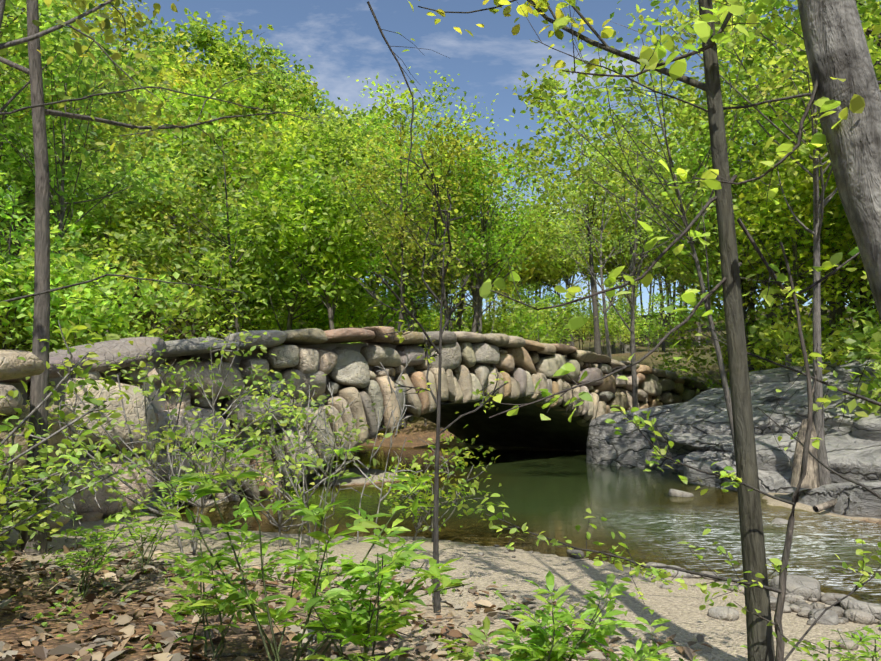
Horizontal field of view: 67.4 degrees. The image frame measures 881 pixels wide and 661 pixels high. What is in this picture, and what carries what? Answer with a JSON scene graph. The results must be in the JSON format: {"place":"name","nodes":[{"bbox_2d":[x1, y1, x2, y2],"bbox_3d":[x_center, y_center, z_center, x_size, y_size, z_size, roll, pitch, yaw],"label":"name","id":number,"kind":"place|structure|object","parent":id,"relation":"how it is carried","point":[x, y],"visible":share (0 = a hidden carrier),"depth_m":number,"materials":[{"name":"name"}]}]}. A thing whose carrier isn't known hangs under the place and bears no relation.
{"place":"outdoors","nodes":[
{"label":"outdoors","id":0,"kind":"place"},
{"bbox_2d":[0,200,880,660],"bbox_3d":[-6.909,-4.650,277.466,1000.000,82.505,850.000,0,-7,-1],"label":"terrain","id":1,"kind":"structure","parent":0,"point":[676,606],"depth_m":6.64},
{"bbox_2d":[0,343,690,521],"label":"bridge","id":2,"kind":"structure","parent":1,"relation":"on","point":[526,426],"depth_m":32.12,"materials":[{"name":"stone"}]},
{"bbox_2d":[0,326,719,550],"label":"bridge boulders","id":3,"kind":"object","parent":1,"relation":"on","point":[463,376],"visible":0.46,"depth_m":17.54,"materials":[{"name":"grey stone"}]},
{"bbox_2d":[0,533,824,660],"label":"leaf litter","id":4,"kind":"object","parent":1,"relation":"on","point":[123,636],"visible":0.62,"depth_m":5.29,"materials":[{"name":"brown plant"}]},
{"bbox_2d":[0,0,880,439],"bbox_3d":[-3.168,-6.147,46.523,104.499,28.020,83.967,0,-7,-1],"label":"forest","id":5,"kind":"object","parent":1,"relation":"on","point":[782,332],"depth_m":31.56,"materials":[{"name":"green plant"}]},
{"bbox_2d":[0,0,880,660],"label":"trees","id":6,"kind":"object","parent":1,"relation":"on","point":[758,628],"visible":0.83,"depth_m":6.25,"materials":[{"name":"brown plant"}]},
{"bbox_2d":[0,0,880,577],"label":"leaves","id":7,"kind":"object","parent":6,"relation":"attached to","point":[592,106],"visible":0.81,"depth_m":9.99,"materials":[{"name":"green plant"}]},
{"bbox_2d":[62,3,880,660],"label":"sapling leaves","id":8,"kind":"object","parent":6,"relation":"attached to","point":[706,531],"visible":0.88,"depth_m":3.29,"materials":[{"name":"green plant"}]},
{"bbox_2d":[408,0,866,421],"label":"leaves","id":9,"kind":"object","parent":6,"relation":"attached to","point":[704,32],"visible":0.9,"depth_m":3.42,"materials":[{"name":"green plant"}]},
{"bbox_2d":[0,433,880,660],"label":"shrub","id":10,"kind":"object","parent":1,"relation":"on","point":[348,627],"depth_m":3.88,"materials":[{"name":"green plant"}]},
{"bbox_2d":[478,489,880,650],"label":"creek stones","id":11,"kind":"object","parent":1,"relation":"on","point":[801,590],"visible":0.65,"depth_m":6.53,"materials":[{"name":"grey stone"}]},
{"bbox_2d":[586,358,880,518],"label":"outcrop rock","id":12,"kind":"object","parent":1,"relation":"on","point":[700,432],"visible":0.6,"depth_m":19.35,"materials":[{"name":"grey stone"}]},
{"bbox_2d":[790,0,880,512],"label":"lightwood trees","id":13,"kind":"object","parent":1,"relation":"on","point":[835,43],"visible":0.79,"depth_m":3.19,"materials":[{"name":"grey plant"}]},
{"bbox_2d":[5,0,880,318],"label":"sky","id":14,"kind":"structure","parent":0,"point":[343,39],"materials":[{"name":"blue"}]},
{"bbox_2d":[144,445,880,604],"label":"creek water","id":15,"kind":"structure","parent":0,"point":[553,494],"depth_m":13.06,"materials":[{"name":"green liquid"}]}
]}

